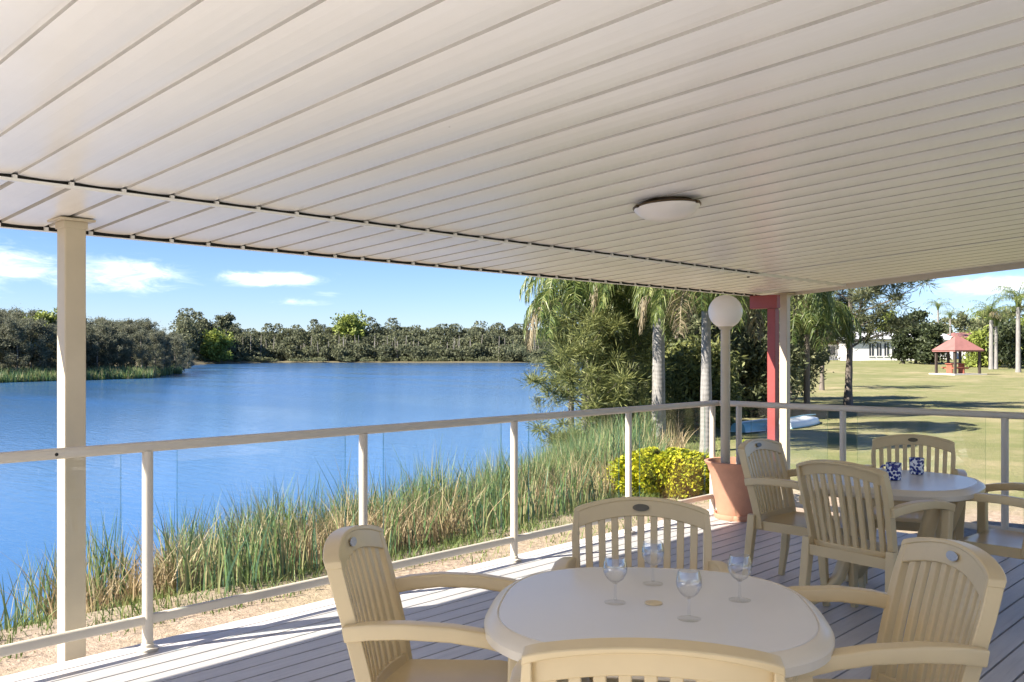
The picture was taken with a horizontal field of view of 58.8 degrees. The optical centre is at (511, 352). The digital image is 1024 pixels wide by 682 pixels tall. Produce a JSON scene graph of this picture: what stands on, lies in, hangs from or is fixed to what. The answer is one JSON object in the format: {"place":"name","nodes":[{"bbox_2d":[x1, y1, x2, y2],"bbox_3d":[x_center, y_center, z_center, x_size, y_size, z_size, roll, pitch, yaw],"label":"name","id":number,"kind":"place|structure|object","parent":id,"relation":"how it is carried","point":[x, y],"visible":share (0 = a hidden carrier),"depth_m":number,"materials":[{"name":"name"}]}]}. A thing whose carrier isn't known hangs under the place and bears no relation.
{"place":"outdoors","nodes":[
{"label":"outdoors","id":0,"kind":"place"},
{"bbox_2d":[0,363,581,629],"bbox_3d":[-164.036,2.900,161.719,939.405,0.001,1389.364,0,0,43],"label":"lake water","id":1,"kind":"structure","parent":0,"point":[206,400],"depth_m":31.92,"materials":[{"name":"liquid"}]},
{"bbox_2d":[0,424,720,660],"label":"verge grass","id":2,"kind":"structure","parent":0,"point":[455,542],"depth_m":8.43,"materials":[{"name":"plant"}]},
{"bbox_2d":[0,351,1023,676],"bbox_3d":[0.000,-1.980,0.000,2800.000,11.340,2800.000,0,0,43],"label":"ground","id":3,"kind":"structure","parent":0,"point":[912,385],"depth_m":21.70,"materials":[{"name":"plant"}]},
{"bbox_2d":[0,314,21,361],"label":"shore tree","id":4,"kind":"object","parent":3,"relation":"on","point":[11,347],"visible":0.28,"depth_m":95.20,"materials":[{"name":"green plant"}]},
{"bbox_2d":[0,308,22,365],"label":"shore tree","id":5,"kind":"object","parent":3,"relation":"on","point":[17,314],"visible":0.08,"depth_m":100.71,"materials":[{"name":"green plant"}]},
{"bbox_2d":[0,318,23,366],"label":"shore tree","id":6,"kind":"object","parent":3,"relation":"on","point":[3,341],"visible":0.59,"depth_m":94.28,"materials":[{"name":"green plant"}]},
{"bbox_2d":[3,309,28,369],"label":"shore tree","id":7,"kind":"object","parent":3,"relation":"on","point":[20,316],"visible":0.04,"depth_m":102.74,"materials":[{"name":"green plant"}]},
{"bbox_2d":[0,317,35,369],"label":"shore tree","id":8,"kind":"object","parent":3,"relation":"on","point":[16,333],"visible":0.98,"depth_m":93.87,"materials":[{"name":"green plant"}]},
{"bbox_2d":[0,550,52,628],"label":"reed clump","id":9,"kind":"object","parent":3,"relation":"on","point":[5,613],"visible":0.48,"depth_m":8.96,"materials":[{"name":"green plant"}]},
{"bbox_2d":[17,315,52,370],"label":"shore tree","id":10,"kind":"object","parent":3,"relation":"on","point":[27,320],"visible":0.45,"depth_m":97.10,"materials":[{"name":"green plant"}]},
{"bbox_2d":[15,318,56,369],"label":"shore tree","id":11,"kind":"object","parent":3,"relation":"on","point":[41,353],"visible":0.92,"depth_m":96.56,"materials":[{"name":"green plant"}]},
{"bbox_2d":[22,307,56,371],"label":"shore tree","id":12,"kind":"object","parent":3,"relation":"on","point":[51,317],"visible":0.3,"depth_m":100.93,"materials":[{"name":"green plant"}]},
{"bbox_2d":[33,320,56,370],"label":"shore tree","id":13,"kind":"object","parent":3,"relation":"on","point":[51,359],"visible":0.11,"depth_m":100.06,"materials":[{"name":"green plant"}]},
{"bbox_2d":[13,543,99,622],"bbox_3d":[-4.379,2.237,8.809,0.605,1.058,0.706,0,0,43],"label":"reed clump","id":14,"kind":"object","parent":3,"relation":"on","point":[48,585],"visible":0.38,"depth_m":8.74,"materials":[{"name":"green plant"}]},
{"bbox_2d":[38,326,88,367],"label":"shore tree","id":15,"kind":"object","parent":3,"relation":"on","point":[54,353],"visible":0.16,"depth_m":98.92,"materials":[{"name":"green plant"}]},
{"bbox_2d":[0,364,182,382],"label":"shore reeds","id":16,"kind":"object","parent":3,"relation":"on","point":[40,374],"visible":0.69,"depth_m":98.68,"materials":[{"name":"green plant"}]},
{"bbox_2d":[86,337,99,368],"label":"shore tree","id":17,"kind":"object","parent":3,"relation":"on","point":[89,351],"visible":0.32,"depth_m":103.22,"materials":[{"name":"green plant"}]},
{"bbox_2d":[86,323,102,367],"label":"shore tree","id":18,"kind":"object","parent":3,"relation":"on","point":[94,328],"visible":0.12,"depth_m":107.13,"materials":[{"name":"green plant"}]},
{"bbox_2d":[86,322,120,370],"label":"shore tree","id":19,"kind":"object","parent":3,"relation":"on","point":[97,343],"visible":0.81,"depth_m":104.19,"materials":[{"name":"green plant"}]},
{"bbox_2d":[54,501,155,610],"bbox_3d":[-3.762,1.970,8.729,0.880,1.159,0.991,0,0,3],"label":"reed clump","id":20,"kind":"object","parent":3,"relation":"on","point":[102,560],"visible":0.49,"depth_m":8.52,"materials":[{"name":"green plant"}]},
{"bbox_2d":[97,332,120,369],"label":"shore tree","id":21,"kind":"object","parent":3,"relation":"on","point":[106,344],"visible":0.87,"depth_m":104.37,"materials":[{"name":"green plant"}]},
{"bbox_2d":[95,316,125,361],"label":"shore tree","id":22,"kind":"object","parent":3,"relation":"on","point":[107,322],"visible":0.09,"depth_m":111.11,"materials":[{"name":"green plant"}]},
{"bbox_2d":[104,331,131,368],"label":"shore tree","id":23,"kind":"object","parent":3,"relation":"on","point":[120,350],"visible":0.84,"depth_m":105.05,"materials":[{"name":"green plant"}]},
{"bbox_2d":[115,331,141,366],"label":"shore tree","id":24,"kind":"object","parent":3,"relation":"on","point":[130,349],"visible":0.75,"depth_m":105.95,"materials":[{"name":"green plant"}]},
{"bbox_2d":[118,324,149,366],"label":"shore tree","id":25,"kind":"object","parent":3,"relation":"on","point":[133,330],"visible":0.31,"depth_m":112.37,"materials":[{"name":"green plant"}]},
{"bbox_2d":[129,326,153,368],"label":"shore tree","id":26,"kind":"object","parent":3,"relation":"on","point":[141,333],"visible":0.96,"depth_m":108.28,"materials":[{"name":"green plant"}]},
{"bbox_2d":[133,317,162,367],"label":"shore tree","id":27,"kind":"object","parent":3,"relation":"on","point":[150,324],"visible":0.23,"depth_m":120.19,"materials":[{"name":"green plant"}]},
{"bbox_2d":[144,330,170,368],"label":"shore tree","id":28,"kind":"object","parent":3,"relation":"on","point":[156,337],"visible":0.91,"depth_m":111.47,"materials":[{"name":"green plant"}]},
{"bbox_2d":[146,328,169,368],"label":"shore tree","id":29,"kind":"object","parent":3,"relation":"on","point":[152,331],"visible":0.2,"depth_m":116.69,"materials":[{"name":"green plant"}]},
{"bbox_2d":[159,341,175,367],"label":"shore tree","id":30,"kind":"object","parent":3,"relation":"on","point":[168,345],"visible":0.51,"depth_m":121.22,"materials":[{"name":"green plant"}]},
{"bbox_2d":[162,333,174,366],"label":"shore tree","id":31,"kind":"object","parent":3,"relation":"on","point":[168,341],"visible":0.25,"depth_m":125.30,"materials":[{"name":"green plant"}]},
{"bbox_2d":[169,336,187,372],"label":"shore tree","id":32,"kind":"object","parent":3,"relation":"on","point":[176,341],"visible":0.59,"depth_m":130.28,"materials":[{"name":"green plant"}]},
{"bbox_2d":[169,333,188,365],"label":"shore tree","id":33,"kind":"object","parent":3,"relation":"on","point":[184,357],"visible":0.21,"depth_m":137.46,"materials":[{"name":"green plant"}]},
{"bbox_2d":[179,348,198,368],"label":"shore tree","id":34,"kind":"object","parent":3,"relation":"on","point":[189,365],"visible":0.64,"depth_m":167.16,"materials":[{"name":"green plant"}]},
{"bbox_2d":[198,327,238,362],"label":"shore tree","id":35,"kind":"object","parent":3,"relation":"on","point":[215,347],"visible":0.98,"depth_m":240.96,"materials":[{"name":"green plant"}]},
{"bbox_2d":[213,312,235,350],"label":"shore tree","id":36,"kind":"object","parent":3,"relation":"on","point":[221,321],"visible":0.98,"depth_m":254.20,"materials":[{"name":"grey plant"}]},
{"bbox_2d":[327,309,370,342],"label":"shore tree","id":37,"kind":"object","parent":3,"relation":"on","point":[352,324],"visible":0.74,"depth_m":277.67,"materials":[{"name":"green plant"}]},
{"bbox_2d":[1,410,698,621],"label":"dry reeds","id":38,"kind":"object","parent":3,"relation":"on","point":[159,572],"visible":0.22,"depth_m":9.66,"materials":[{"name":"plant"}]},
{"bbox_2d":[168,307,559,360],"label":"wood","id":39,"kind":"object","parent":3,"relation":"on","point":[438,337],"visible":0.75,"depth_m":273.30,"materials":[{"name":"green plant"}]},
{"bbox_2d":[198,335,538,361],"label":"wood trunks","id":40,"kind":"object","parent":3,"relation":"on","point":[374,342],"visible":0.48,"depth_m":272.21,"materials":[{"name":"brown plant"}]},
{"bbox_2d":[196,355,581,361],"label":"bank scrub","id":41,"kind":"object","parent":3,"relation":"on","point":[347,359],"visible":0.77,"depth_m":267.41,"materials":[{"name":"green plant"}]},
{"bbox_2d":[120,394,676,596],"bbox_3d":[0.808,2.237,19.391,6.845,2.866,23.837,0,0,19],"label":"reed bed","id":42,"kind":"object","parent":3,"relation":"on","point":[496,490],"visible":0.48,"depth_m":10.85,"materials":[{"name":"green plant"}]},
{"bbox_2d":[504,289,617,428],"bbox_3d":[1.907,-0.278,31.184,4.246,7.624,3.916,0,0,-42],"label":"she oak","id":43,"kind":"object","parent":3,"relation":"on","point":[536,365],"visible":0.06,"depth_m":30.96,"materials":[{"name":"green plant"}]},
{"bbox_2d":[519,276,648,432],"bbox_3d":[1.872,0.506,23.526,3.363,5.417,3.342,0,0,-5],"label":"palm tree","id":44,"kind":"object","parent":3,"relation":"on","point":[571,290],"visible":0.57,"depth_m":22.58,"materials":[{"name":"green plant"}]},
{"bbox_2d":[514,297,667,448],"bbox_3d":[1.968,0.739,22.368,3.769,4.919,4.560,0,0,6],"label":"pine tree","id":45,"kind":"object","parent":3,"relation":"on","point":[563,382],"visible":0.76,"depth_m":21.77,"materials":[{"name":"green plant"}]},
{"bbox_2d":[577,291,699,427],"bbox_3d":[3.208,0.306,23.967,3.347,4.681,4.831,0,0,23],"label":"pine tree","id":46,"kind":"object","parent":3,"relation":"on","point":[644,357],"visible":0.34,"depth_m":23.08,"materials":[{"name":"green plant"}]},
{"bbox_2d":[597,446,709,498],"bbox_3d":[2.254,1.794,13.708,1.926,0.780,1.476,0,0,0],"label":"golden shrub","id":47,"kind":"object","parent":3,"relation":"on","point":[683,473],"visible":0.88,"depth_m":13.30,"materials":[{"name":"yellow plant"}]},
{"bbox_2d":[589,282,719,441],"bbox_3d":[3.513,-0.187,21.389,3.511,5.095,3.448,0,0,-1],"label":"palm tree","id":48,"kind":"object","parent":3,"relation":"on","point":[658,369],"visible":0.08,"depth_m":21.27,"materials":[{"name":"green plant"}]},
{"bbox_2d":[634,327,754,431],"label":"broad tree","id":49,"kind":"object","parent":3,"relation":"on","point":[691,354],"visible":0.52,"depth_m":25.22,"materials":[{"name":"green plant"}]},
{"bbox_2d":[632,286,766,451],"bbox_3d":[4.032,0.020,19.395,3.147,4.468,3.081,0,0,-43],"label":"palm tree","id":50,"kind":"object","parent":3,"relation":"on","point":[659,295],"visible":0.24,"depth_m":19.30,"materials":[{"name":"green plant"}]},
{"bbox_2d":[634,296,779,401],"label":"broad tree","id":51,"kind":"object","parent":3,"relation":"on","point":[697,328],"visible":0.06,"depth_m":28.86,"materials":[{"name":"green plant"}]},
{"bbox_2d":[678,303,821,417],"bbox_3d":[7.649,0.477,29.763,4.721,5.133,4.528,0,0,6],"label":"broad tree","id":52,"kind":"object","parent":3,"relation":"on","point":[757,377],"visible":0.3,"depth_m":29.22,"materials":[{"name":"green plant"}]},
{"bbox_2d":[730,418,779,432],"bbox_3d":[6.827,1.959,25.003,0.711,0.282,2.621,0,0,41],"label":"dinghy","id":53,"kind":"object","parent":3,"relation":"on","point":[756,425],"visible":0.52,"depth_m":24.21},
{"bbox_2d":[750,295,779,476],"bbox_3d":[2.660,0.793,9.568,0.310,2.797,0.090,0,0,43],"label":"red steel frame","id":54,"kind":"object","parent":3,"relation":"on","point":[770,304],"visible":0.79,"depth_m":9.47,"materials":[{"name":"metal"}]},
{"bbox_2d":[723,291,835,431],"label":"palm tree","id":55,"kind":"object","parent":3,"relation":"on","point":[826,298],"visible":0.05,"depth_m":23.26,"materials":[{"name":"green plant"}]},
{"bbox_2d":[742,328,833,411],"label":"broad tree","id":56,"kind":"object","parent":3,"relation":"on","point":[813,353],"visible":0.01,"depth_m":32.42,"materials":[{"name":"green plant"}]},
{"bbox_2d":[779,414,819,428],"bbox_3d":[8.429,1.956,26.503,0.711,0.282,3.019,0,0,36],"label":"dinghy","id":57,"kind":"object","parent":3,"relation":"on","point":[805,420],"visible":0.77,"depth_m":25.92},
{"bbox_2d":[758,292,861,415],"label":"palm tree","id":58,"kind":"object","parent":3,"relation":"on","point":[808,323],"visible":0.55,"depth_m":29.34,"materials":[{"name":"green plant"}]},
{"bbox_2d":[779,299,840,401],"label":"broad tree","id":59,"kind":"object","parent":3,"relation":"on","point":[824,350],"visible":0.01,"depth_m":36.21,"materials":[{"name":"green plant"}]},
{"bbox_2d":[790,294,837,399],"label":"broad tree","id":60,"kind":"object","parent":3,"relation":"on","point":[812,377],"visible":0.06,"depth_m":39.61,"materials":[{"name":"green plant"}]},
{"bbox_2d":[825,338,838,359],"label":"house","id":61,"kind":"structure","parent":3,"relation":"on","point":[831,347],"depth_m":117.95,"materials":[{"name":"white paint"}]},
{"bbox_2d":[819,289,857,389],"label":"pine tree","id":62,"kind":"object","parent":3,"relation":"on","point":[822,385],"depth_m":49.90,"materials":[{"name":"grey plant"}]},
{"bbox_2d":[853,308,875,331],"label":"garden tree","id":63,"kind":"object","parent":3,"relation":"on","point":[860,322],"visible":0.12,"depth_m":139.38,"materials":[{"name":"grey plant"}]},
{"bbox_2d":[792,279,940,405],"bbox_3d":[12.625,-1.685,34.092,6.097,7.973,6.190,0,0,13],"label":"pine tree","id":64,"kind":"object","parent":3,"relation":"on","point":[851,299],"visible":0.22,"depth_m":33.79,"materials":[{"name":"green plant"}]},
{"bbox_2d":[834,332,913,360],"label":"house","id":65,"kind":"structure","parent":3,"relation":"on","point":[865,353],"depth_m":114.00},
{"bbox_2d":[877,307,899,331],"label":"garden tree","id":66,"kind":"object","parent":3,"relation":"on","point":[888,319],"visible":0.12,"depth_m":136.86,"materials":[{"name":"green plant"}]},
{"bbox_2d":[886,312,921,363],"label":"garden tree","id":67,"kind":"object","parent":3,"relation":"on","point":[899,356],"visible":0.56,"depth_m":99.47,"materials":[{"name":"green plant"}]},
{"bbox_2d":[893,306,932,363],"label":"garden tree","id":68,"kind":"object","parent":3,"relation":"on","point":[920,314],"visible":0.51,"depth_m":99.47,"materials":[{"name":"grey plant"}]},
{"bbox_2d":[909,334,952,358],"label":"house","id":69,"kind":"structure","parent":3,"relation":"on","point":[946,337],"depth_m":120.00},
{"bbox_2d":[912,318,951,364],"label":"garden tree","id":70,"kind":"object","parent":3,"relation":"on","point":[932,337],"visible":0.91,"depth_m":96.43,"materials":[{"name":"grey plant"}]},
{"bbox_2d":[925,298,953,322],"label":"palm tree","id":71,"kind":"object","parent":3,"relation":"on","point":[938,305],"visible":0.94,"depth_m":117.89,"materials":[{"name":"green plant"}]},
{"bbox_2d":[932,317,948,333],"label":"garden tree","id":72,"kind":"object","parent":3,"relation":"on","point":[942,321],"visible":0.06,"depth_m":149.31,"materials":[{"name":"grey plant"}]},
{"bbox_2d":[934,308,964,335],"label":"palm tree","id":73,"kind":"object","parent":3,"relation":"on","point":[950,314],"visible":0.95,"depth_m":124.89,"materials":[{"name":"green plant"}]},
{"bbox_2d":[929,336,986,374],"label":"gazebo","id":74,"kind":"object","parent":3,"relation":"on","point":[958,344],"visible":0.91,"depth_m":71.33,"materials":[{"name":"red tile"}]},
{"bbox_2d":[941,363,969,373],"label":"picnic table","id":75,"kind":"object","parent":74,"relation":"on","point":[949,367],"visible":0.9,"depth_m":71.80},
{"bbox_2d":[943,306,974,334],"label":"garden tree","id":76,"kind":"object","parent":3,"relation":"on","point":[961,322],"visible":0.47,"depth_m":144.38,"materials":[{"name":"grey plant"}]},
{"bbox_2d":[947,333,998,358],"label":"house","id":77,"kind":"structure","parent":3,"relation":"on","point":[960,334],"depth_m":126.28,"materials":[{"name":"white tile"}]},
{"bbox_2d":[950,324,1002,366],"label":"garden tree","id":78,"kind":"object","parent":3,"relation":"on","point":[977,338],"visible":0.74,"depth_m":87.45,"materials":[{"name":"green plant"}]},
{"bbox_2d":[964,313,1011,364],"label":"garden tree","id":79,"kind":"object","parent":3,"relation":"on","point":[976,325],"visible":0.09,"depth_m":91.67,"materials":[{"name":"green plant"}]},
{"bbox_2d":[964,297,1021,368],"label":"palm tree","id":80,"kind":"object","parent":3,"relation":"on","point":[991,344],"visible":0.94,"depth_m":81.84,"materials":[{"name":"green plant"}]},
{"bbox_2d":[970,305,1015,368],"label":"palm tree","id":81,"kind":"object","parent":3,"relation":"on","point":[995,321],"visible":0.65,"depth_m":82.88,"materials":[{"name":"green plant"}]},
{"bbox_2d":[983,315,1023,368],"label":"garden tree","id":82,"kind":"object","parent":3,"relation":"on","point":[1007,347],"visible":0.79,"depth_m":85.18,"materials":[{"name":"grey plant"}]},
{"bbox_2d":[986,282,1023,371],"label":"palm tree","id":83,"kind":"object","parent":3,"relation":"on","point":[1018,300],"visible":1,"depth_m":75.86,"materials":[{"name":"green plant"}]},
{"bbox_2d":[1001,303,1023,321],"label":"garden tree","id":84,"kind":"object","parent":3,"relation":"on","point":[1012,312],"visible":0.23,"depth_m":139.49,"materials":[{"name":"green plant"}]},
{"bbox_2d":[0,228,1023,334],"label":"sky","id":85,"kind":"structure","parent":0,"point":[131,279],"materials":[{"name":"blue"}]},
{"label":"deck edge","id":86,"kind":"structure","parent":0,"visible":0},
{"bbox_2d":[0,508,1023,681],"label":"deck","id":87,"kind":"structure","parent":86,"relation":"on","point":[304,643],"depth_m":4.70,"materials":[{"name":"paint"}]},
{"bbox_2d":[0,400,718,656],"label":"lakeside balustrade","id":88,"kind":"object","parent":87,"relation":"on","point":[147,619],"visible":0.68,"depth_m":4.94,"materials":[{"name":"white metal"}]},
{"bbox_2d":[323,525,516,681],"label":"armchair","id":89,"kind":"object","parent":87,"relation":"on","point":[379,632],"visible":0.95,"depth_m":2.85,"materials":[{"name":"beige plastic"}]},
{"bbox_2d":[0,0,1023,662],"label":"verandah roof","id":90,"kind":"structure","parent":87,"relation":"on","point":[802,146],"depth_m":3.47,"materials":[{"name":"paint"}]},
{"bbox_2d":[633,196,700,221],"bbox_3d":[0.816,-0.745,4.766,0.364,0.100,0.356,-5,-4,43],"label":"ceiling light","id":91,"kind":"object","parent":90,"relation":"attached to","point":[666,209],"visible":1,"depth_m":4.66,"materials":[{"name":"white"}]},
{"bbox_2d":[551,497,735,681],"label":"armchair","id":92,"kind":"object","parent":87,"relation":"on","point":[587,515],"visible":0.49,"depth_m":3.39,"materials":[{"name":"beige plastic"}]},
{"bbox_2d":[509,637,785,681],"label":"armchair","id":93,"kind":"object","parent":87,"relation":"on","point":[624,659],"visible":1,"depth_m":1.72,"materials":[{"name":"beige plastic"}]},
{"bbox_2d":[484,567,834,681],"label":"patio table","id":94,"kind":"object","parent":87,"relation":"on","point":[792,629],"visible":0.84,"depth_m":2.51,"materials":[{"name":"plastic"}]},
{"bbox_2d":[603,555,626,599],"bbox_3d":[0.296,0.650,2.604,0.070,0.130,0.070,0,0,43],"label":"wine glass","id":95,"kind":"object","parent":94,"relation":"on","point":[617,581],"visible":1,"depth_m":2.60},
{"bbox_2d":[676,568,701,615],"bbox_3d":[0.476,0.650,2.445,0.070,0.130,0.070,0,0,-37],"label":"wine glass","id":96,"kind":"object","parent":94,"relation":"on","point":[691,596],"visible":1,"depth_m":2.44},
{"bbox_2d":[727,553,751,597],"bbox_3d":[0.659,0.650,2.630,0.070,0.130,0.070,0,0,13],"label":"wine glass","id":97,"kind":"object","parent":94,"relation":"on","point":[738,579],"visible":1,"depth_m":2.62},
{"bbox_2d":[704,457,752,521],"bbox_3d":[1.977,1.190,7.950,0.582,0.500,0.582,0,0,43],"label":"plant pot","id":98,"kind":"object","parent":87,"relation":"on","point":[731,497],"visible":0.67,"depth_m":7.77,"materials":[{"name":"ceramic"}]},
{"bbox_2d":[708,295,742,463],"bbox_3d":[1.861,0.307,7.930,0.292,1.626,0.292,0,0,43],"label":"globe lamp","id":99,"kind":"object","parent":98,"relation":"on","point":[725,312],"visible":0.98,"depth_m":7.89,"materials":[{"name":"beige paint"}]},
{"bbox_2d":[737,439,865,606],"bbox_3d":[1.748,0.993,5.572,0.631,0.898,0.630,0,0,42],"label":"armchair","id":100,"kind":"object","parent":87,"relation":"on","point":[765,484],"visible":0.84,"depth_m":5.61,"materials":[{"name":"beige plastic"}]},
{"bbox_2d":[719,400,1023,532],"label":"side balustrade","id":101,"kind":"object","parent":87,"relation":"on","point":[1005,417],"visible":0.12,"depth_m":7.09,"materials":[{"name":"white metal"}]},
{"bbox_2d":[796,459,955,607],"bbox_3d":[1.864,0.993,4.768,0.631,0.898,0.630,0,0,-37],"label":"armchair","id":102,"kind":"object","parent":87,"relation":"on","point":[851,547],"visible":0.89,"depth_m":4.62,"materials":[{"name":"beige plastic"}]},
{"bbox_2d":[798,468,985,604],"bbox_3d":[2.160,1.075,5.200,0.948,0.726,0.948,0,0,38],"label":"patio table","id":103,"kind":"object","parent":87,"relation":"on","point":[958,491],"visible":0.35,"depth_m":4.95,"materials":[{"name":"beige plastic"}]},
{"bbox_2d":[880,462,901,480],"bbox_3d":[2.139,0.667,5.115,0.107,0.096,0.084,0,0,-24],"label":"mug","id":104,"kind":"object","parent":103,"relation":"on","point":[894,470],"visible":0.81,"depth_m":5.09,"materials":[{"name":"ceramic"}]},
{"bbox_2d":[909,457,923,474],"bbox_3d":[2.381,0.667,5.371,0.084,0.096,0.107,0,0,-23],"label":"mug","id":105,"kind":"object","parent":103,"relation":"on","point":[916,465],"visible":1,"depth_m":5.33,"materials":[{"name":"ceramic"}]},
{"bbox_2d":[788,537,1006,681],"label":"armchair","id":106,"kind":"object","parent":87,"relation":"on","point":[949,636],"visible":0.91,"depth_m":2.59,"materials":[{"name":"beige plastic"}]},
{"bbox_2d":[865,434,966,583],"bbox_3d":[2.571,0.993,5.846,0.630,0.898,0.631,0,0,25],"label":"armchair","id":107,"kind":"object","parent":87,"relation":"on","point":[909,522],"visible":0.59,"depth_m":6.00,"materials":[{"name":"beige plastic"}]},
{"bbox_2d":[936,482,1023,559],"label":"armchair","id":108,"kind":"object","parent":87,"relation":"on","point":[1003,543],"visible":0.54,"depth_m":4.96,"materials":[{"name":"beige plastic"}]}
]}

